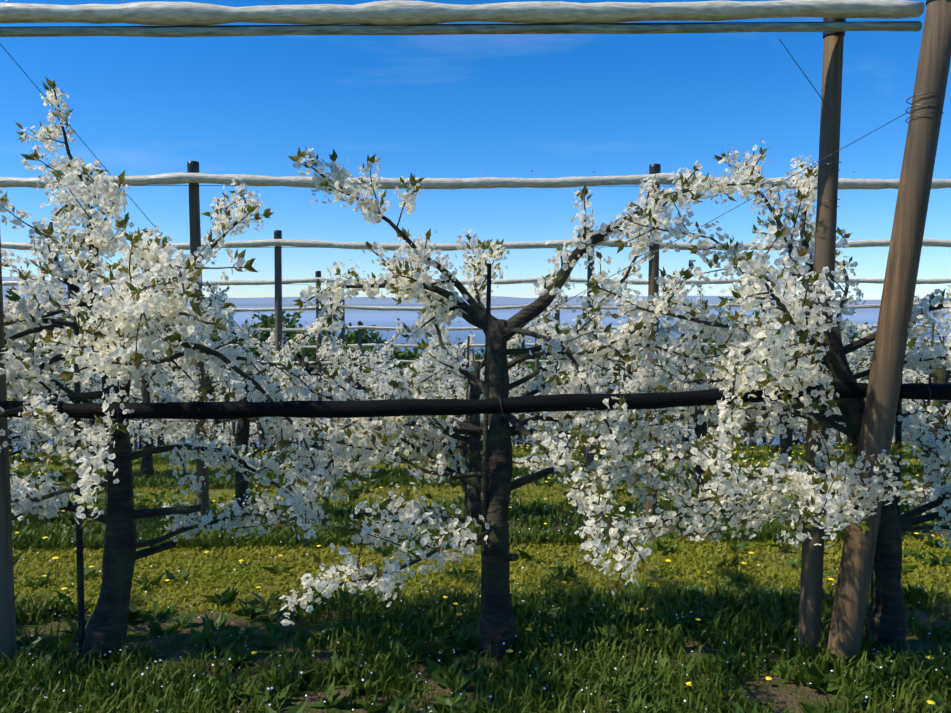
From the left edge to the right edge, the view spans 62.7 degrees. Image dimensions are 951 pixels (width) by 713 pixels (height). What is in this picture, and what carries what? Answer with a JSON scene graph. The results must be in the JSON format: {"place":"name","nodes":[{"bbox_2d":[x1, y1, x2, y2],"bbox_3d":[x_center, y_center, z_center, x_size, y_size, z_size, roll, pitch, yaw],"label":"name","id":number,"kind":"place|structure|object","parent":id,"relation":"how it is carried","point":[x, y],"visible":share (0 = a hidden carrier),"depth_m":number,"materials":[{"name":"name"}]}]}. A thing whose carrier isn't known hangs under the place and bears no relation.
{"place":"outdoors","nodes":[
{"label":"outdoors","id":0,"kind":"place"},
{"bbox_2d":[0,277,950,712],"bbox_3d":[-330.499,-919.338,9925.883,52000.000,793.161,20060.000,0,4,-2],"label":"ground","id":1,"kind":"structure","parent":0,"point":[784,695],"depth_m":5.02,"materials":[{"name":"green plant"}]},
{"bbox_2d":[0,236,16,668],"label":"orchard post","id":2,"kind":"object","parent":1,"relation":"on","point":[7,625],"visible":0.85,"depth_m":4.26,"materials":[{"name":"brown wood"}]},
{"bbox_2d":[0,44,320,423],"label":"guy wire","id":3,"kind":"object","parent":2,"relation":"attached to","point":[134,202],"visible":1,"depth_m":4.49,"materials":[{"name":"grey metal"}]},
{"bbox_2d":[8,389,35,450],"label":"cherry tree","id":4,"kind":"object","parent":1,"relation":"on","point":[9,432],"visible":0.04,"depth_m":28.35,"materials":[{"name":"white plant"}]},
{"bbox_2d":[7,301,64,445],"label":"cherry tree","id":5,"kind":"object","parent":1,"relation":"on","point":[13,434],"visible":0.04,"depth_m":11.36,"materials":[{"name":"white plant"}]},
{"bbox_2d":[8,389,72,450],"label":"cherry tree","id":6,"kind":"object","parent":1,"relation":"on","point":[37,428],"depth_m":21.52,"materials":[{"name":"white plant"}]},
{"bbox_2d":[8,348,85,450],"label":"cherry tree","id":7,"kind":"object","parent":1,"relation":"on","point":[54,446],"visible":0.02,"depth_m":18.07,"materials":[{"name":"white plant"}]},
{"bbox_2d":[6,275,101,462],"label":"cherry tree","id":8,"kind":"object","parent":1,"relation":"on","point":[55,429],"visible":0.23,"depth_m":7.60,"materials":[{"name":"white plant"}]},
{"bbox_2d":[15,295,92,440],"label":"tree","id":9,"kind":"object","parent":1,"relation":"on","point":[49,350],"depth_m":51.62,"materials":[{"name":"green plant"}]},
{"bbox_2d":[67,274,81,455],"bbox_3d":[-7.502,0.250,14.589,0.128,3.701,0.147,0,4,-2],"label":"orchard post","id":10,"kind":"object","parent":1,"relation":"on","point":[70,276],"visible":0.02,"depth_m":14.44,"materials":[{"name":"brown wood"}]},
{"bbox_2d":[2,276,950,285],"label":"rain cover roll","id":11,"kind":"object","parent":10,"relation":"attached to","point":[504,281],"visible":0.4,"depth_m":14.62,"materials":[{"name":"white plastic"}]},
{"bbox_2d":[12,339,137,452],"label":"cherry tree","id":12,"kind":"object","parent":1,"relation":"on","point":[89,421],"visible":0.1,"depth_m":14.31,"materials":[{"name":"white plant"}]},
{"bbox_2d":[96,369,154,423],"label":"cherry tree","id":13,"kind":"object","parent":1,"relation":"on","point":[131,387],"visible":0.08,"depth_m":21.18,"materials":[{"name":"white plant"}]},
{"bbox_2d":[133,392,137,450],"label":"orchard post","id":14,"kind":"object","parent":1,"relation":"on","point":[135,436],"visible":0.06,"depth_m":28.61,"materials":[{"name":"brown wood"}]},
{"bbox_2d":[69,338,209,480],"bbox_3d":[-4.737,0.587,11.221,2.115,2.594,1.412,2,4,32],"label":"cherry tree","id":15,"kind":"object","parent":1,"relation":"on","point":[146,468],"visible":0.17,"depth_m":11.24,"materials":[{"name":"white plant"}]},
{"bbox_2d":[129,393,156,448],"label":"cherry tree","id":16,"kind":"object","parent":1,"relation":"on","point":[140,442],"visible":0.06,"depth_m":28.69,"materials":[{"name":"white plant"}]},
{"bbox_2d":[129,356,175,445],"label":"tree","id":17,"kind":"object","parent":1,"relation":"on","point":[154,399],"visible":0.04,"depth_m":43.15,"materials":[{"name":"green plant"}]},
{"bbox_2d":[131,347,219,446],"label":"cherry tree","id":18,"kind":"object","parent":1,"relation":"on","point":[161,441],"visible":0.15,"depth_m":18.08,"materials":[{"name":"white plant"}]},
{"bbox_2d":[158,377,194,441],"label":"cherry tree","id":19,"kind":"object","parent":1,"relation":"on","point":[186,435],"visible":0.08,"depth_m":24.76,"materials":[{"name":"white plant"}]},
{"bbox_2d":[0,77,361,665],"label":"cherry tree","id":20,"kind":"object","parent":1,"relation":"on","point":[112,339],"visible":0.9,"depth_m":4.39,"materials":[{"name":"white plant"}]},
{"bbox_2d":[150,317,241,440],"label":"tree","id":21,"kind":"object","parent":1,"relation":"on","point":[216,339],"depth_m":50.93,"materials":[{"name":"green plant"}]},
{"bbox_2d":[187,161,208,521],"bbox_3d":[-2.742,-0.058,7.725,0.138,3.701,0.116,1,4,13],"label":"orchard post","id":22,"kind":"object","parent":1,"relation":"on","point":[194,220],"visible":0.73,"depth_m":7.68,"materials":[{"name":"brown wood"}]},
{"bbox_2d":[0,170,950,189],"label":"rain cover roll","id":23,"kind":"object","parent":22,"relation":"attached to","point":[385,183],"visible":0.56,"depth_m":7.55,"materials":[{"name":"white plastic"}]},
{"bbox_2d":[131,185,237,185],"bbox_3d":[-0.464,-1.661,7.594,22.650,0.096,0.005,0,4,-2],"label":"ridge wire","id":24,"kind":"object","parent":23,"relation":"attached to","point":[184,185],"depth_m":7.51,"materials":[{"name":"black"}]},
{"bbox_2d":[162,369,236,439],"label":"cherry tree","id":25,"kind":"object","parent":1,"relation":"on","point":[206,396],"visible":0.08,"depth_m":21.73,"materials":[{"name":"white plant"}]},
{"bbox_2d":[177,297,236,442],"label":"tree","id":26,"kind":"object","parent":1,"relation":"on","point":[210,304],"visible":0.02,"depth_m":59.45,"materials":[{"name":"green plant"}]},
{"bbox_2d":[170,344,274,461],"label":"cherry tree","id":27,"kind":"object","parent":1,"relation":"on","point":[208,380],"visible":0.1,"depth_m":14.45,"materials":[{"name":"white plant"}]},
{"bbox_2d":[230,340,235,447],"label":"orchard post","id":28,"kind":"object","parent":1,"relation":"on","point":[233,428],"visible":0.29,"depth_m":25.21,"materials":[{"name":"brown wood"}]},
{"bbox_2d":[214,421,256,447],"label":"cherry tree","id":29,"kind":"object","parent":1,"relation":"on","point":[251,439],"visible":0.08,"depth_m":32.30,"materials":[{"name":"white plant"}]},
{"bbox_2d":[221,393,263,431],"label":"cherry tree","id":30,"kind":"object","parent":1,"relation":"on","point":[251,424],"visible":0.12,"depth_m":25.42,"materials":[{"name":"white plant"}]},
{"bbox_2d":[210,329,287,452],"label":"cherry tree","id":31,"kind":"object","parent":1,"relation":"on","point":[259,425],"visible":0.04,"depth_m":18.31,"materials":[{"name":"white plant"}]},
{"bbox_2d":[227,420,274,448],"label":"cherry tree","id":32,"kind":"object","parent":1,"relation":"on","point":[252,444],"visible":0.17,"depth_m":35.61,"materials":[{"name":"white plant"}]},
{"bbox_2d":[131,281,375,520],"bbox_3d":[-2.182,0.514,7.652,2.456,2.527,1.612,1,4,9],"label":"cherry tree","id":33,"kind":"object","parent":1,"relation":"on","point":[241,436],"visible":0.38,"depth_m":7.70,"materials":[{"name":"white plant"}]},
{"bbox_2d":[274,230,283,477],"bbox_3d":[-2.834,0.046,11.236,0.147,3.701,0.122,0,4,-2],"label":"orchard post","id":34,"kind":"object","parent":1,"relation":"on","point":[278,286],"visible":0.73,"depth_m":11.15,"materials":[{"name":"brown wood"}]},
{"bbox_2d":[1,238,950,250],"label":"rain cover roll","id":35,"kind":"object","parent":34,"relation":"attached to","point":[441,246],"visible":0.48,"depth_m":11.07,"materials":[{"name":"white plastic"}]},
{"bbox_2d":[243,246,940,247],"bbox_3d":[-0.580,-1.557,11.106,22.650,0.096,0.005,0,4,-2],"label":"ridge wire","id":36,"kind":"object","parent":35,"relation":"on","point":[316,247],"depth_m":11.04,"materials":[{"name":"black"}]},
{"bbox_2d":[245,311,315,448],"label":"tree","id":37,"kind":"object","parent":1,"relation":"on","point":[295,315],"visible":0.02,"depth_m":55.92,"materials":[{"name":"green plant"}]},
{"bbox_2d":[228,313,357,443],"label":"tree","id":38,"kind":"object","parent":1,"relation":"on","point":[308,353],"visible":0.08,"depth_m":48.69,"materials":[{"name":"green plant"}]},
{"bbox_2d":[231,299,400,475],"bbox_3d":[-2.316,0.518,11.074,2.812,2.764,1.447,2,4,29],"label":"cherry tree","id":39,"kind":"object","parent":1,"relation":"on","point":[324,352],"visible":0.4,"depth_m":11.00,"materials":[{"name":"white plant"}]},
{"bbox_2d":[315,271,322,450],"bbox_3d":[-2.955,0.240,14.745,0.119,3.701,0.137,0,4,-2],"label":"orchard post","id":40,"kind":"object","parent":1,"relation":"on","point":[319,337],"visible":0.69,"depth_m":14.69,"materials":[{"name":"brown wood"}]},
{"bbox_2d":[340,299,345,394],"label":"orchard post","id":41,"kind":"object","parent":1,"relation":"on","point":[343,328],"visible":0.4,"depth_m":18.17,"materials":[{"name":"brown wood"}]},
{"bbox_2d":[285,318,403,460],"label":"cherry tree","id":42,"kind":"object","parent":1,"relation":"on","point":[378,349],"visible":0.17,"depth_m":14.98,"materials":[{"name":"white plant"}]},
{"bbox_2d":[322,357,378,426],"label":"tree","id":43,"kind":"object","parent":1,"relation":"on","point":[364,391],"depth_m":42.76,"materials":[{"name":"white plant"}]},
{"bbox_2d":[313,322,401,371],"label":"tree","id":44,"kind":"object","parent":1,"relation":"on","point":[351,337],"visible":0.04,"depth_m":58.12,"materials":[{"name":"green plant"}]},
{"bbox_2d":[313,354,406,446],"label":"cherry tree","id":45,"kind":"object","parent":1,"relation":"on","point":[394,361],"visible":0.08,"depth_m":18.36,"materials":[{"name":"white plant"}]},
{"bbox_2d":[358,321,361,385],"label":"orchard post","id":46,"kind":"object","parent":1,"relation":"on","point":[359,336],"visible":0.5,"depth_m":21.66,"materials":[{"name":"brown wood"}]},
{"bbox_2d":[26,324,949,331],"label":"rain cover roll","id":47,"kind":"object","parent":46,"relation":"attached to","point":[449,328],"visible":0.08,"depth_m":21.58,"materials":[{"name":"white"}]},
{"bbox_2d":[353,350,408,439],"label":"cherry tree","id":48,"kind":"object","parent":1,"relation":"on","point":[369,393],"visible":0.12,"depth_m":21.57,"materials":[{"name":"white plant"}]},
{"bbox_2d":[370,330,429,447],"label":"tree","id":49,"kind":"object","parent":1,"relation":"on","point":[408,355],"visible":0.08,"depth_m":63.20,"materials":[{"name":"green plant"}]},
{"bbox_2d":[401,338,484,447],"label":"tree","id":50,"kind":"object","parent":1,"relation":"on","point":[475,357],"visible":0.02,"depth_m":58.39,"materials":[{"name":"white plant"}]},
{"bbox_2d":[413,331,482,418],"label":"cherry tree","id":51,"kind":"object","parent":1,"relation":"on","point":[462,350],"visible":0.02,"depth_m":18.39,"materials":[{"name":"white plant"}]},
{"bbox_2d":[355,286,570,518],"bbox_3d":[-0.130,0.469,7.914,2.240,2.585,1.460,1,4,8],"label":"cherry tree","id":52,"kind":"object","parent":1,"relation":"on","point":[474,393],"visible":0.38,"depth_m":7.97,"materials":[{"name":"white plant"}]},
{"bbox_2d":[420,327,521,459],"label":"cherry tree","id":53,"kind":"object","parent":1,"relation":"on","point":[458,450],"visible":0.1,"depth_m":14.79,"materials":[{"name":"white plant"}]},
{"bbox_2d":[0,511,950,712],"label":"grass strip","id":54,"kind":"object","parent":1,"relation":"on","point":[517,680],"depth_m":4.35,"materials":[{"name":"green plant"}]},
{"bbox_2d":[1,442,950,712],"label":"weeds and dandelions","id":55,"kind":"object","parent":1,"relation":"on","point":[459,682],"visible":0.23,"depth_m":4.75,"materials":[{"name":"green plant"}]},
{"bbox_2d":[9,443,950,528],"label":"grass strip","id":56,"kind":"object","parent":1,"relation":"on","point":[158,459],"depth_m":10.97,"materials":[{"name":"green plant"}]},
{"bbox_2d":[11,449,950,509],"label":"grass","id":57,"kind":"structure","parent":1,"relation":"on","point":[379,491],"depth_m":10.16,"materials":[{"name":"green plant"}]},
{"bbox_2d":[428,323,534,472],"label":"cherry tree","id":58,"kind":"object","parent":1,"relation":"on","point":[511,391],"visible":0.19,"depth_m":11.25,"materials":[{"name":"white plant"}]},
{"bbox_2d":[13,534,950,614],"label":"grass strip","id":59,"kind":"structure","parent":1,"relation":"on","point":[286,560],"depth_m":6.15,"materials":[{"name":"green plant"}]},
{"bbox_2d":[267,144,763,658],"bbox_3d":[0.257,0.310,4.659,2.778,2.961,2.536,0,4,-2],"label":"cherry tree","id":60,"kind":"object","parent":1,"relation":"on","point":[497,626],"visible":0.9,"depth_m":4.53,"materials":[{"name":"white plant"}]},
{"bbox_2d":[521,335,524,447],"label":"orchard post","id":61,"kind":"object","parent":1,"relation":"on","point":[523,368],"visible":0.12,"depth_m":21.88,"materials":[{"name":"brown wood"}]},
{"bbox_2d":[509,365,553,446],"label":"cherry tree","id":62,"kind":"object","parent":1,"relation":"on","point":[528,442],"visible":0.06,"depth_m":25.45,"materials":[{"name":"white plant"}]},
{"bbox_2d":[534,315,538,448],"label":"orchard post","id":63,"kind":"object","parent":1,"relation":"on","point":[536,379],"visible":0.1,"depth_m":18.38,"materials":[{"name":"brown wood"}]},
{"bbox_2d":[508,337,567,424],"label":"tree","id":64,"kind":"object","parent":1,"relation":"on","point":[541,358],"visible":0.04,"depth_m":57.06,"materials":[{"name":"white plant"}]},
{"bbox_2d":[509,365,567,421],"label":"cherry tree","id":65,"kind":"object","parent":1,"relation":"on","point":[529,385],"visible":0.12,"depth_m":21.96,"materials":[{"name":"white plant"}]},
{"bbox_2d":[509,359,568,413],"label":"tree","id":66,"kind":"object","parent":1,"relation":"on","point":[532,369],"visible":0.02,"depth_m":39.94,"materials":[{"name":"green plant"}]},
{"bbox_2d":[554,275,559,449],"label":"orchard post","id":67,"kind":"object","parent":1,"relation":"on","point":[558,319],"visible":0.02,"depth_m":14.82,"materials":[{"name":"brown wood"}]},
{"bbox_2d":[537,355,596,430],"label":"cherry tree","id":68,"kind":"object","parent":1,"relation":"on","point":[561,424],"visible":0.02,"depth_m":18.52,"materials":[{"name":"white plant"}]},
{"bbox_2d":[532,324,646,458],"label":"cherry tree","id":69,"kind":"object","parent":1,"relation":"on","point":[583,450],"visible":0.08,"depth_m":15.00,"materials":[{"name":"white plant"}]},
{"bbox_2d":[586,231,594,474],"bbox_3d":[1.676,0.036,11.386,0.124,3.700,0.116,1,4,13],"label":"orchard post","id":70,"kind":"object","parent":1,"relation":"on","point":[589,456],"visible":0.06,"depth_m":11.31,"materials":[{"name":"brown wood"}]},
{"bbox_2d":[533,286,707,472],"bbox_3d":[2.066,0.398,11.496,2.546,2.938,1.659,2,4,27],"label":"cherry tree","id":71,"kind":"object","parent":1,"relation":"on","point":[668,329],"visible":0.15,"depth_m":11.55,"materials":[{"name":"white plant"}]},
{"bbox_2d":[601,349,666,433],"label":"tree","id":72,"kind":"object","parent":1,"relation":"on","point":[617,366],"visible":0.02,"depth_m":57.51,"materials":[{"name":"white plant"}]},
{"bbox_2d":[611,319,674,446],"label":"cherry tree","id":73,"kind":"object","parent":1,"relation":"on","point":[622,371],"visible":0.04,"depth_m":18.37,"materials":[{"name":"white plant"}]},
{"bbox_2d":[645,164,660,520],"bbox_3d":[1.792,-0.068,7.876,0.126,3.700,0.116,3,5,43],"label":"orchard post","id":74,"kind":"object","parent":1,"relation":"on","point":[653,285],"visible":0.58,"depth_m":7.81,"materials":[{"name":"brown wood"}]},
{"bbox_2d":[679,331,684,445],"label":"orchard post","id":75,"kind":"object","parent":1,"relation":"on","point":[682,414],"visible":0.02,"depth_m":22.11,"materials":[{"name":"brown wood"}]},
{"bbox_2d":[666,413,713,444],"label":"cherry tree","id":76,"kind":"object","parent":1,"relation":"on","point":[692,430],"depth_m":25.72,"materials":[{"name":"white plant"}]},
{"bbox_2d":[611,288,794,515],"bbox_3d":[2.353,0.518,7.951,2.027,2.486,1.353,1,4,14],"label":"cherry tree","id":77,"kind":"object","parent":1,"relation":"on","point":[666,434],"visible":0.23,"depth_m":7.95,"materials":[{"name":"white plant"}]},
{"bbox_2d":[671,382,739,421],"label":"cherry tree","id":78,"kind":"object","parent":1,"relation":"on","point":[693,406],"visible":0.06,"depth_m":22.00,"materials":[{"name":"white plant"}]},
{"bbox_2d":[675,323,745,437],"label":"tree","id":79,"kind":"object","parent":1,"relation":"on","point":[705,341],"visible":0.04,"depth_m":66.27,"materials":[{"name":"white plant"}]},
{"bbox_2d":[683,331,748,452],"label":"cherry tree","id":80,"kind":"object","parent":1,"relation":"on","point":[684,367],"visible":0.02,"depth_m":14.94,"materials":[{"name":"white plant"}]},
{"bbox_2d":[713,345,775,446],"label":"cherry tree","id":81,"kind":"object","parent":1,"relation":"on","point":[751,442],"visible":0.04,"depth_m":18.65,"materials":[{"name":"white plant"}]},
{"bbox_2d":[741,403,778,444],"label":"cherry tree","id":82,"kind":"object","parent":1,"relation":"on","point":[764,439],"visible":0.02,"depth_m":29.43,"materials":[{"name":"white plant"}]},
{"bbox_2d":[577,140,950,657],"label":"cherry tree","id":83,"kind":"object","parent":1,"relation":"on","point":[885,622],"visible":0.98,"depth_m":4.28,"materials":[{"name":"white plant"}]},
{"bbox_2d":[754,424,806,439],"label":"cherry tree","id":84,"kind":"object","parent":1,"relation":"on","point":[800,427],"visible":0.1,"depth_m":32.94,"materials":[{"name":"white plant"}]},
{"bbox_2d":[718,297,863,468],"bbox_3d":[4.647,0.488,11.559,2.251,2.761,1.502,0,4,5],"label":"cherry tree","id":85,"kind":"object","parent":1,"relation":"on","point":[785,443],"visible":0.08,"depth_m":11.57,"materials":[{"name":"white plant"}]},
{"bbox_2d":[798,18,845,658],"bbox_3d":[1.941,-0.032,4.384,0.184,3.702,0.120,-2,4,-26],"label":"orchard post","id":86,"kind":"object","parent":1,"relation":"on","point":[811,587],"visible":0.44,"depth_m":4.32,"materials":[{"name":"brown wood"}]},
{"bbox_2d":[0,0,924,25],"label":"rain cover roll","id":87,"kind":"object","parent":86,"relation":"attached to","point":[394,13],"visible":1,"depth_m":4.04,"materials":[{"name":"white plastic"}]},
{"bbox_2d":[0,21,919,27],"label":"ridge wire","id":88,"kind":"object","parent":87,"relation":"attached to","point":[455,24],"visible":0.69,"depth_m":4.09,"materials":[{"name":"black"}]},
{"bbox_2d":[0,22,921,36],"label":"netting","id":89,"kind":"object","parent":87,"relation":"attached to","point":[435,30],"visible":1,"depth_m":4.08,"materials":[{"name":"green"}]},
{"bbox_2d":[779,39,831,112],"bbox_3d":[1.775,-1.508,4.194,0.327,0.372,0.004,-1,4,-11],"label":"guy wire","id":90,"kind":"object","parent":86,"relation":"attached to","point":[805,75],"visible":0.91,"depth_m":4.19,"materials":[{"name":"grey metal"}]},
{"bbox_2d":[777,352,872,447],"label":"cherry tree","id":91,"kind":"object","parent":1,"relation":"on","point":[837,409],"visible":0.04,"depth_m":15.15,"materials":[{"name":"white plant"}]},
{"bbox_2d":[833,349,871,444],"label":"cherry tree","id":92,"kind":"object","parent":1,"relation":"on","point":[860,369],"depth_m":18.47,"materials":[{"name":"white plant"}]},
{"bbox_2d":[846,322,904,365],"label":"tree","id":93,"kind":"object","parent":1,"relation":"on","point":[855,335],"depth_m":85.09,"materials":[{"name":"white plant"}]},
{"bbox_2d":[825,0,950,669],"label":"leaning wooden post","id":94,"kind":"object","parent":1,"relation":"on","point":[879,413],"visible":0.81,"depth_m":4.08,"materials":[{"name":"brown wood"}]},
{"bbox_2d":[0,382,950,418],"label":"black net roll","id":95,"kind":"object","parent":94,"relation":"attached to","point":[363,408],"visible":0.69,"depth_m":4.17,"materials":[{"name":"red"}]},
{"bbox_2d":[227,108,914,488],"bbox_3d":[0.412,-0.256,4.356,3.866,2.153,0.004,1,4,9],"label":"guy wire","id":96,"kind":"object","parent":94,"relation":"attached to","point":[621,270],"visible":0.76,"depth_m":4.28,"materials":[{"name":"grey metal"}]},
{"bbox_2d":[845,319,950,520],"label":"cherry tree","id":97,"kind":"object","parent":1,"relation":"on","point":[941,376],"visible":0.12,"depth_m":7.87,"materials":[{"name":"white plant"}]},
{"bbox_2d":[865,295,950,471],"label":"cherry tree","id":98,"kind":"object","parent":1,"relation":"on","point":[928,344],"visible":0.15,"depth_m":11.52,"materials":[{"name":"white plant"}]},
{"bbox_2d":[871,336,950,428],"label":"cherry tree","id":99,"kind":"object","parent":1,"relation":"on","point":[925,377],"visible":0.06,"depth_m":15.21,"materials":[{"name":"white plant"}]},
{"bbox_2d":[908,299,915,445],"bbox_3d":[10.485,0.483,18.728,0.140,3.701,0.126,0,4,-2],"label":"orchard post","id":100,"kind":"object","parent":1,"relation":"on","point":[914,340],"visible":0.06,"depth_m":18.65,"materials":[{"name":"brown wood"}]},
{"bbox_2d":[0,0,950,299],"label":"sky","id":101,"kind":"structure","parent":0,"point":[463,105],"materials":[{"name":"blue"}]},
{"bbox_2d":[12,313,950,451],"bbox_3d":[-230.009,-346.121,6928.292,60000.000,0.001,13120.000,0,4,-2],"label":"lake water","id":102,"kind":"structure","parent":0,"point":[381,319],"depth_m":4834.29,"materials":[{"name":"blue liquid"}]},
{"bbox_3d":[-0.812,-1.090,18.147,31.710,0.133,0.005,0,4,-2],"label":"ridge wire","id":103,"kind":"object","parent":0,"visible":0},
{"bbox_2d":[27,303,927,311],"bbox_3d":[-0.812,-1.146,18.143,31.716,0.272,0.145,0,4,-2],"label":"rain cover roll","id":104,"kind":"object","parent":103,"relation":"on","point":[386,308],"visible":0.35,"depth_m":18.08,"materials":[{"name":"white plastic"}]},
{"bbox_3d":[-1.045,-0.304,25.209,40.770,0.169,0.005,0,4,-2],"label":"ridge wire","id":105,"kind":"object","parent":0,"visible":0},
{"bbox_2d":[24,341,944,349],"bbox_3d":[-1.044,-0.367,25.205,40.774,0.297,0.139,0,4,-2],"label":"rain cover roll","id":106,"kind":"object","parent":105,"relation":"on","point":[483,345],"visible":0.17,"depth_m":25.12,"materials":[{"name":"white"}]},
{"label":"orchard post","id":107,"kind":"object","parent":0,"visible":0},
{"bbox_2d":[39,356,869,365],"bbox_3d":[-1.161,0.158,28.743,49.837,0.359,0.143,0,4,-2],"label":"rain cover roll","id":108,"kind":"object","parent":107,"relation":"attached to","point":[411,361],"visible":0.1,"depth_m":28.66,"materials":[{"name":"white"}]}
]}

